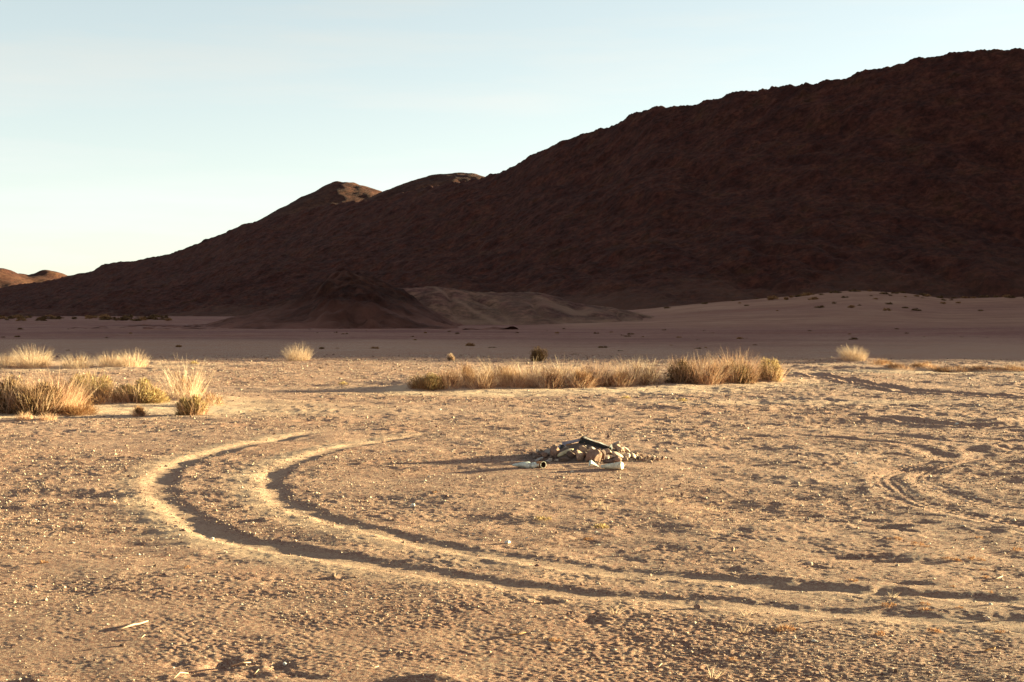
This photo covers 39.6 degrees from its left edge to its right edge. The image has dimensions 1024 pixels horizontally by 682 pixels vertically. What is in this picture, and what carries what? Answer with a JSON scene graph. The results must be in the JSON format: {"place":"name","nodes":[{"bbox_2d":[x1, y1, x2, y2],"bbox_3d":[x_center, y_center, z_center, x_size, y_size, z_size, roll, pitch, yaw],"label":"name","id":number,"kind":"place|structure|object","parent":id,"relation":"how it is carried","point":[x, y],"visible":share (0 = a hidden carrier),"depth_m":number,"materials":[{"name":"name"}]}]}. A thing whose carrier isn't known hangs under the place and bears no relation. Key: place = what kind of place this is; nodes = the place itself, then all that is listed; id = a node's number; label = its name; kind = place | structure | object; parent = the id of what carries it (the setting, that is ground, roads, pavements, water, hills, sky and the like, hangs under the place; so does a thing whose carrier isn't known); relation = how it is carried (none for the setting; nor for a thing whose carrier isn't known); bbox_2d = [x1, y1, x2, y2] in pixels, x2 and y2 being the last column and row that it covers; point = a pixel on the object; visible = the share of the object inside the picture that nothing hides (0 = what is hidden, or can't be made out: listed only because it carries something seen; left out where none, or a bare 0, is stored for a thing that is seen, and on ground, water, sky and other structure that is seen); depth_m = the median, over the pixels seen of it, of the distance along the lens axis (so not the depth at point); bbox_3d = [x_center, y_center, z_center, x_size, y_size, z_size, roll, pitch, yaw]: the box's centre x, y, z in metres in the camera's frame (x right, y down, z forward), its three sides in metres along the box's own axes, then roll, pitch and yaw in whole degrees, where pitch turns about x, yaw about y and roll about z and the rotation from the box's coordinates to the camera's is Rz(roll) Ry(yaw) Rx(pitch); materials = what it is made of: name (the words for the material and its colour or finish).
{"place":"outdoors","nodes":[
{"label":"outdoors","id":0,"kind":"place"},
{"bbox_2d":[0,268,66,287],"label":"hill","id":1,"kind":"structure","parent":0,"point":[9,277],"depth_m":1250.59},
{"bbox_2d":[149,353,212,397],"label":"wispy grass","id":2,"kind":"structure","parent":0,"point":[190,388],"depth_m":28.51,"materials":[{"name":"beige plant"}]},
{"bbox_2d":[73,268,517,329],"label":"hill","id":3,"kind":"structure","parent":0,"point":[341,298],"depth_m":187.47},
{"bbox_2d":[258,181,381,220],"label":"hill","id":4,"kind":"structure","parent":0,"point":[335,192],"depth_m":862.35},
{"bbox_2d":[359,172,483,201],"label":"hill","id":5,"kind":"structure","parent":0,"point":[433,180],"depth_m":783.77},
{"bbox_2d":[0,291,1023,681],"bbox_3d":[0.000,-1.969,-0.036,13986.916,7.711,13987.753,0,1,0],"label":"ground","id":6,"kind":"structure","parent":0,"point":[934,331],"depth_m":12.42,"materials":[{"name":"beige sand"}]},
{"bbox_2d":[0,352,16,367],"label":"grass tussock","id":7,"kind":"object","parent":6,"relation":"on","point":[3,364],"depth_m":44.35,"materials":[{"name":"beige plant"}]},
{"bbox_2d":[13,409,35,420],"bbox_3d":[-8.015,1.206,23.300,0.406,0.195,0.410,1,1,27],"label":"grass tuft","id":8,"kind":"object","parent":6,"relation":"on","point":[25,417],"visible":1,"depth_m":23.26,"materials":[{"name":"plant"}]},
{"bbox_2d":[0,369,58,414],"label":"desert shrub","id":9,"kind":"object","parent":6,"relation":"on","point":[4,401],"visible":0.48,"depth_m":24.97,"materials":[{"name":"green plant"}]},
{"bbox_2d":[8,343,58,368],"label":"grass tussock","id":10,"kind":"object","parent":6,"relation":"on","point":[34,361],"depth_m":44.21,"materials":[{"name":"beige plant"}]},
{"bbox_2d":[0,374,68,414],"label":"desert shrub","id":11,"kind":"object","parent":6,"relation":"on","point":[48,406],"visible":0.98,"depth_m":24.70,"materials":[{"name":"beige plant"}]},
{"bbox_2d":[36,412,57,419],"bbox_3d":[-7.596,1.218,23.244,0.379,0.170,0.394,0,1,-18],"label":"grass tuft","id":12,"kind":"object","parent":6,"relation":"on","point":[47,417],"visible":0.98,"depth_m":23.23,"materials":[{"name":"plant"}]},
{"bbox_2d":[7,365,100,411],"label":"dry bush","id":13,"kind":"object","parent":6,"relation":"on","point":[75,397],"visible":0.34,"depth_m":25.42,"materials":[{"name":"plant"}]},
{"bbox_2d":[53,400,98,415],"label":"dry bush","id":14,"kind":"object","parent":6,"relation":"on","point":[76,410],"visible":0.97,"depth_m":24.84,"materials":[{"name":"beige plant"}]},
{"bbox_2d":[59,352,97,368],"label":"grass tussock","id":15,"kind":"object","parent":6,"relation":"on","point":[73,365],"depth_m":44.33,"materials":[{"name":"beige plant"}]},
{"bbox_2d":[57,367,125,400],"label":"desert shrub","id":16,"kind":"object","parent":6,"relation":"on","point":[96,384],"visible":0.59,"depth_m":27.91,"materials":[{"name":"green plant"}]},
{"bbox_2d":[76,385,129,404],"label":"dry bush","id":17,"kind":"object","parent":6,"relation":"on","point":[103,397],"visible":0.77,"depth_m":27.40,"materials":[{"name":"plant"}]},
{"bbox_2d":[99,316,112,319],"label":"desert shrub","id":18,"kind":"object","parent":6,"relation":"on","point":[106,318],"visible":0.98,"depth_m":264.46,"materials":[{"name":"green plant"}]},
{"bbox_2d":[92,351,127,366],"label":"grass tussock","id":19,"kind":"object","parent":6,"relation":"on","point":[110,363],"depth_m":44.94,"materials":[{"name":"beige plant"}]},
{"bbox_2d":[112,317,127,320],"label":"desert shrub","id":20,"kind":"object","parent":6,"relation":"on","point":[121,319],"visible":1,"depth_m":255.66,"materials":[{"name":"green plant"}]},
{"bbox_2d":[118,621,147,629],"bbox_3d":[-2.065,1.546,7.738,0.025,0.019,0.225,1,1,28],"label":"stick","id":21,"kind":"object","parent":6,"relation":"on","point":[132,625],"visible":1,"depth_m":7.72,"materials":[{"name":"beige wood"}]},
{"bbox_2d":[113,349,153,366],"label":"grass tussock","id":22,"kind":"object","parent":6,"relation":"on","point":[130,362],"depth_m":44.84,"materials":[{"name":"beige plant"}]},
{"bbox_2d":[130,404,147,416],"bbox_3d":[-6.441,1.204,24.552,0.441,0.287,0.399,1,1,35],"label":"grass tuft","id":23,"kind":"object","parent":6,"relation":"on","point":[137,411],"visible":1,"depth_m":24.51,"materials":[{"name":"plant"}]},
{"bbox_2d":[109,376,170,403],"bbox_3d":[-7.308,0.943,27.703,1.350,0.595,1.117,0,1,0],"label":"desert shrub","id":24,"kind":"object","parent":6,"relation":"on","point":[146,394],"visible":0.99,"depth_m":27.62,"materials":[{"name":"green plant"}]},
{"bbox_2d":[171,394,211,415],"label":"desert shrub","id":25,"kind":"object","parent":6,"relation":"on","point":[194,406],"visible":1,"depth_m":24.56,"materials":[{"name":"green plant"}]},
{"bbox_2d":[198,390,228,405],"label":"dry bush","id":26,"kind":"object","parent":6,"relation":"on","point":[213,401],"visible":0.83,"depth_m":27.26,"materials":[{"name":"beige plant"}]},
{"bbox_2d":[282,343,318,360],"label":"grass tussock","id":27,"kind":"object","parent":6,"relation":"on","point":[296,356],"depth_m":51.56,"materials":[{"name":"beige plant"}]},
{"bbox_2d":[404,369,446,390],"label":"desert shrub","id":28,"kind":"object","parent":6,"relation":"on","point":[428,382],"visible":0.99,"depth_m":32.53,"materials":[{"name":"green plant"}]},
{"bbox_2d":[431,367,467,389],"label":"dry bush","id":29,"kind":"object","parent":6,"relation":"on","point":[452,381],"visible":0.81,"depth_m":32.77,"materials":[{"name":"plant"}]},
{"bbox_2d":[447,353,454,360],"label":"tumbleweed","id":30,"kind":"object","parent":6,"relation":"on","point":[450,356],"visible":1,"depth_m":52.74,"materials":[{"name":"beige plant"}]},
{"bbox_2d":[440,358,484,386],"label":"dry bush","id":31,"kind":"object","parent":6,"relation":"on","point":[466,370],"visible":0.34,"depth_m":33.74,"materials":[{"name":"plant"}]},
{"bbox_2d":[460,367,502,388],"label":"dry bush","id":32,"kind":"object","parent":6,"relation":"on","point":[483,383],"visible":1,"depth_m":32.99,"materials":[{"name":"plant"}]},
{"bbox_2d":[474,359,519,386],"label":"dry bush","id":33,"kind":"object","parent":6,"relation":"on","point":[494,372],"visible":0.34,"depth_m":33.91,"materials":[{"name":"beige plant"}]},
{"bbox_2d":[494,365,539,388],"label":"dry bush","id":34,"kind":"object","parent":6,"relation":"on","point":[519,385],"visible":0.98,"depth_m":33.49,"materials":[{"name":"plant"}]},
{"bbox_2d":[512,462,538,467],"bbox_3d":[0.150,1.365,15.642,0.301,0.077,0.111,0,1,8],"label":"plastic jug","id":35,"kind":"object","parent":6,"relation":"on","point":[528,465],"visible":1,"depth_m":15.61,"materials":[{"name":"white plastic"}]},
{"bbox_2d":[505,357,558,387],"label":"dry bush","id":36,"kind":"object","parent":6,"relation":"on","point":[527,373],"visible":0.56,"depth_m":33.91,"materials":[{"name":"beige plant"}]},
{"bbox_2d":[529,346,548,360],"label":"desert shrub","id":37,"kind":"object","parent":6,"relation":"on","point":[537,353],"visible":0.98,"depth_m":53.41,"materials":[{"name":"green plant"}]},
{"bbox_2d":[536,461,545,467],"bbox_3d":[0.319,1.359,15.660,0.073,0.073,0.110,-1,1,-28],"label":"tin can","id":38,"kind":"object","parent":6,"relation":"on","point":[542,464],"visible":1,"depth_m":15.65,"materials":[{"name":"silver metal"}]},
{"bbox_2d":[534,514,551,520],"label":"green weed","id":39,"kind":"object","parent":6,"relation":"on","point":[547,518],"visible":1,"depth_m":11.76,"materials":[{"name":"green plant"}]},
{"bbox_2d":[541,452,547,457],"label":"stone","id":40,"kind":"object","parent":6,"relation":"on","point":[544,454],"visible":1,"depth_m":16.58,"materials":[{"name":"brown stone"}]},
{"bbox_2d":[527,366,571,388],"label":"dry bush","id":41,"kind":"object","parent":6,"relation":"on","point":[555,382],"visible":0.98,"depth_m":33.52,"materials":[{"name":"plant"}]},
{"bbox_2d":[550,446,558,456],"bbox_3d":[0.492,1.291,16.578,0.096,0.130,0.110,1,1,28],"label":"stone","id":42,"kind":"object","parent":6,"relation":"on","point":[554,450],"visible":1,"depth_m":16.55,"materials":[{"name":"brown stone"}]},
{"bbox_2d":[548,637,561,642],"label":"orange weed","id":43,"kind":"object","parent":6,"relation":"on","point":[552,639],"visible":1,"depth_m":7.43,"materials":[{"name":"orange plant"}]},
{"bbox_2d":[539,359,585,387],"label":"dry bush","id":44,"kind":"object","parent":6,"relation":"on","point":[565,379],"visible":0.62,"depth_m":34.05,"materials":[{"name":"beige plant"}]},
{"bbox_2d":[559,457,568,461],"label":"stone","id":45,"kind":"object","parent":6,"relation":"on","point":[562,459],"visible":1,"depth_m":16.32,"materials":[{"name":"stone"}]},
{"bbox_2d":[557,449,572,456],"bbox_3d":[0.626,1.301,16.581,0.265,0.072,0.075,-22,15,-39],"label":"log end","id":46,"kind":"object","parent":6,"relation":"on","point":[562,453],"visible":0.9,"depth_m":16.53,"materials":[{"name":"grey wood"}]},
{"bbox_2d":[560,438,579,448],"bbox_3d":[0.672,1.222,16.888,0.301,0.128,0.104,-1,1,-31],"label":"bent bar","id":47,"kind":"object","parent":6,"relation":"on","point":[569,442],"visible":1,"depth_m":16.90,"materials":[{"name":"metal"}]},
{"bbox_2d":[566,451,574,457],"bbox_3d":[0.679,1.313,16.443,0.101,0.090,0.080,0,1,-11],"label":"stone","id":48,"kind":"object","parent":6,"relation":"on","point":[569,454],"visible":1,"depth_m":16.42,"materials":[{"name":"brown stone"}]},
{"bbox_2d":[576,449,583,460],"bbox_3d":[0.779,1.316,16.337,0.087,0.150,0.134,-10,0,9],"label":"stone","id":49,"kind":"object","parent":6,"relation":"on","point":[579,455],"visible":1,"depth_m":16.30,"materials":[{"name":"brown stone"}]},
{"bbox_2d":[561,367,601,387],"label":"dry bush","id":50,"kind":"object","parent":6,"relation":"on","point":[586,381],"visible":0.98,"depth_m":33.78,"materials":[{"name":"plant"}]},
{"bbox_2d":[579,445,586,451],"bbox_3d":[0.826,1.257,16.635,0.101,0.080,0.071,0,1,-11],"label":"stone","id":51,"kind":"object","parent":6,"relation":"on","point":[582,448],"visible":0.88,"depth_m":16.60,"materials":[{"name":"brown stone"}]},
{"bbox_2d":[586,449,601,461],"bbox_3d":[0.930,1.318,16.271,0.163,0.165,0.149,1,1,41],"label":"stone","id":52,"kind":"object","parent":6,"relation":"on","point":[594,455],"visible":0.91,"depth_m":16.24,"materials":[{"name":"brown stone"}]},
{"bbox_2d":[589,460,598,466],"bbox_3d":[0.906,1.351,15.679,0.126,0.074,0.068,0,1,14],"label":"plastic shard","id":53,"kind":"object","parent":6,"relation":"on","point":[592,462],"visible":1,"depth_m":15.68,"materials":[{"name":"white plastic"}]},
{"bbox_2d":[571,359,617,386],"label":"dry bush","id":54,"kind":"object","parent":6,"relation":"on","point":[606,376],"visible":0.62,"depth_m":34.29,"materials":[{"name":"plant"}]},
{"bbox_2d":[580,436,612,449],"bbox_3d":[0.999,1.224,16.886,0.381,0.188,0.131,0,1,15],"label":"steel channel","id":55,"kind":"object","parent":6,"relation":"on","point":[592,442],"visible":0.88,"depth_m":16.85,"materials":[{"name":"grey metal"}]},
{"bbox_2d":[593,523,608,528],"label":"green weed","id":56,"kind":"object","parent":6,"relation":"on","point":[601,525],"visible":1,"depth_m":11.31,"materials":[{"name":"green plant"}]},
{"bbox_2d":[600,450,605,460],"bbox_3d":[1.039,1.317,16.393,0.087,0.130,0.116,0,1,-7],"label":"stone","id":57,"kind":"object","parent":6,"relation":"on","point":[603,452],"visible":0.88,"depth_m":16.35,"materials":[{"name":"brown stone"}]},
{"bbox_2d":[604,448,611,454],"bbox_3d":[1.104,1.295,16.533,0.111,0.095,0.085,0,1,4],"label":"stone","id":58,"kind":"object","parent":6,"relation":"on","point":[608,451],"visible":0.72,"depth_m":16.51,"materials":[{"name":"brown stone"}]},
{"bbox_2d":[603,459,613,462],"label":"stone","id":59,"kind":"object","parent":6,"relation":"on","point":[608,461],"visible":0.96,"depth_m":16.08,"materials":[{"name":"brown stone"}]},
{"bbox_2d":[601,462,623,469],"bbox_3d":[1.090,1.363,15.501,0.256,0.092,0.099,-5,-2,30],"label":"plastic bottle","id":60,"kind":"object","parent":6,"relation":"on","point":[617,465],"visible":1,"depth_m":15.45,"materials":[{"name":"white plastic"}]},
{"bbox_2d":[594,364,639,386],"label":"dry bush","id":61,"kind":"object","parent":6,"relation":"on","point":[620,383],"visible":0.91,"depth_m":34.30,"materials":[{"name":"plant"}]},
{"bbox_2d":[613,456,621,461],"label":"stone","id":62,"kind":"object","parent":6,"relation":"on","point":[617,459],"visible":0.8,"depth_m":16.08,"materials":[{"name":"brown stone"}]},
{"bbox_2d":[612,451,623,457],"bbox_3d":[1.233,1.331,16.517,0.169,0.062,0.117,32,0,-2],"label":"stone","id":63,"kind":"object","parent":6,"relation":"on","point":[614,453],"visible":0.75,"depth_m":16.48,"materials":[{"name":"beige stone"}]},
{"bbox_2d":[607,358,659,385],"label":"dry bush","id":64,"kind":"object","parent":6,"relation":"on","point":[638,376],"visible":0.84,"depth_m":34.67,"materials":[{"name":"beige plant"}]},
{"bbox_2d":[626,359,671,384],"bbox_3d":[3.390,0.684,35.015,1.462,0.835,1.678,0,1,0],"label":"dry bush","id":65,"kind":"object","parent":6,"relation":"on","point":[657,381],"visible":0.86,"depth_m":34.74,"materials":[{"name":"beige plant"}]},
{"bbox_2d":[655,355,704,383],"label":"desert shrub","id":66,"kind":"object","parent":6,"relation":"on","point":[673,377],"visible":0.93,"depth_m":35.15,"materials":[{"name":"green plant"}]},
{"bbox_2d":[666,352,735,384],"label":"dry bush","id":67,"kind":"object","parent":6,"relation":"on","point":[711,377],"visible":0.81,"depth_m":35.19,"materials":[{"name":"plant"}]},
{"bbox_2d":[704,663,729,678],"bbox_3d":[0.947,1.535,6.679,0.157,0.105,0.179,1,1,40],"label":"dry sprig","id":68,"kind":"object","parent":6,"relation":"on","point":[712,673],"visible":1,"depth_m":6.69,"materials":[{"name":"beige plant"}]},
{"bbox_2d":[703,359,762,383],"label":"desert shrub","id":69,"kind":"object","parent":6,"relation":"on","point":[745,378],"visible":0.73,"depth_m":35.60,"materials":[{"name":"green plant"}]},
{"bbox_2d":[702,348,767,382],"bbox_3d":[5.637,0.578,36.036,2.018,1.003,1.870,0,1,21],"label":"dry bush","id":70,"kind":"object","parent":6,"relation":"on","point":[736,364],"visible":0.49,"depth_m":35.88,"materials":[{"name":"plant"}]},
{"bbox_2d":[723,360,751,383],"bbox_3d":[5.682,0.737,35.802,0.955,0.669,1.026,0,1,0],"label":"dry bush","id":71,"kind":"object","parent":6,"relation":"on","point":[739,372],"visible":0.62,"depth_m":35.62,"materials":[{"name":"beige plant"}]},
{"bbox_2d":[750,357,788,381],"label":"desert shrub","id":72,"kind":"object","parent":6,"relation":"on","point":[772,370],"visible":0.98,"depth_m":36.15,"materials":[{"name":"yellow plant"}]},
{"bbox_2d":[767,295,778,299],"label":"desert shrub","id":73,"kind":"object","parent":6,"relation":"on","point":[773,297],"visible":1,"depth_m":291.27,"materials":[{"name":"brown plant"}]},
{"bbox_2d":[779,624,797,630],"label":"orange weed","id":74,"kind":"object","parent":6,"relation":"on","point":[786,627],"visible":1,"depth_m":7.68,"materials":[{"name":"orange plant"}]},
{"bbox_2d":[836,345,869,360],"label":"grass tussock","id":75,"kind":"object","parent":6,"relation":"on","point":[848,355],"depth_m":52.72,"materials":[{"name":"beige plant"}]},
{"bbox_2d":[874,630,884,635],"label":"orange weed","id":76,"kind":"object","parent":6,"relation":"on","point":[881,632],"visible":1,"depth_m":7.57,"materials":[{"name":"plant"}]},
{"bbox_2d":[868,358,895,364],"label":"grass tuft","id":77,"kind":"object","parent":6,"relation":"on","point":[882,361],"visible":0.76,"depth_m":47.30,"materials":[{"name":"plant"}]},
{"bbox_2d":[884,362,915,369],"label":"grass tuft","id":78,"kind":"object","parent":6,"relation":"on","point":[895,365],"visible":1,"depth_m":45.03,"materials":[{"name":"plant"}]},
{"bbox_2d":[909,360,941,368],"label":"grass tuft","id":79,"kind":"object","parent":6,"relation":"on","point":[930,365],"visible":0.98,"depth_m":45.49,"materials":[{"name":"plant"}]},
{"bbox_2d":[927,627,943,632],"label":"orange weed","id":80,"kind":"object","parent":6,"relation":"on","point":[936,630],"visible":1,"depth_m":7.67,"materials":[{"name":"plant"}]},
{"bbox_2d":[927,365,973,372],"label":"grass tuft","id":81,"kind":"object","parent":6,"relation":"on","point":[944,369],"visible":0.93,"depth_m":44.66,"materials":[{"name":"plant"}]},
{"bbox_2d":[965,365,1004,371],"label":"grass tuft","id":82,"kind":"object","parent":6,"relation":"on","point":[982,368],"visible":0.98,"depth_m":44.63,"materials":[{"name":"plant"}]},
{"bbox_2d":[998,364,1023,371],"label":"grass tuft","id":83,"kind":"object","parent":6,"relation":"on","point":[1013,367],"visible":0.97,"depth_m":44.73,"materials":[{"name":"plant"}]},
{"bbox_2d":[0,48,1023,315],"bbox_3d":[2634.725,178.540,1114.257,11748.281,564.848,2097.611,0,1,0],"label":"mountain","id":84,"kind":"structure","parent":0,"point":[906,178],"depth_m":430.37,"materials":[{"name":"brown stone"}]},
{"bbox_2d":[0,0,1023,275],"label":"sky","id":85,"kind":"structure","parent":0,"point":[131,130],"materials":[{"name":"blue"}]},
{"bbox_2d":[402,286,654,324],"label":"hill","id":86,"kind":"structure","parent":0,"point":[463,307],"depth_m":225.33,"materials":[{"name":"brown sand"}]}
]}

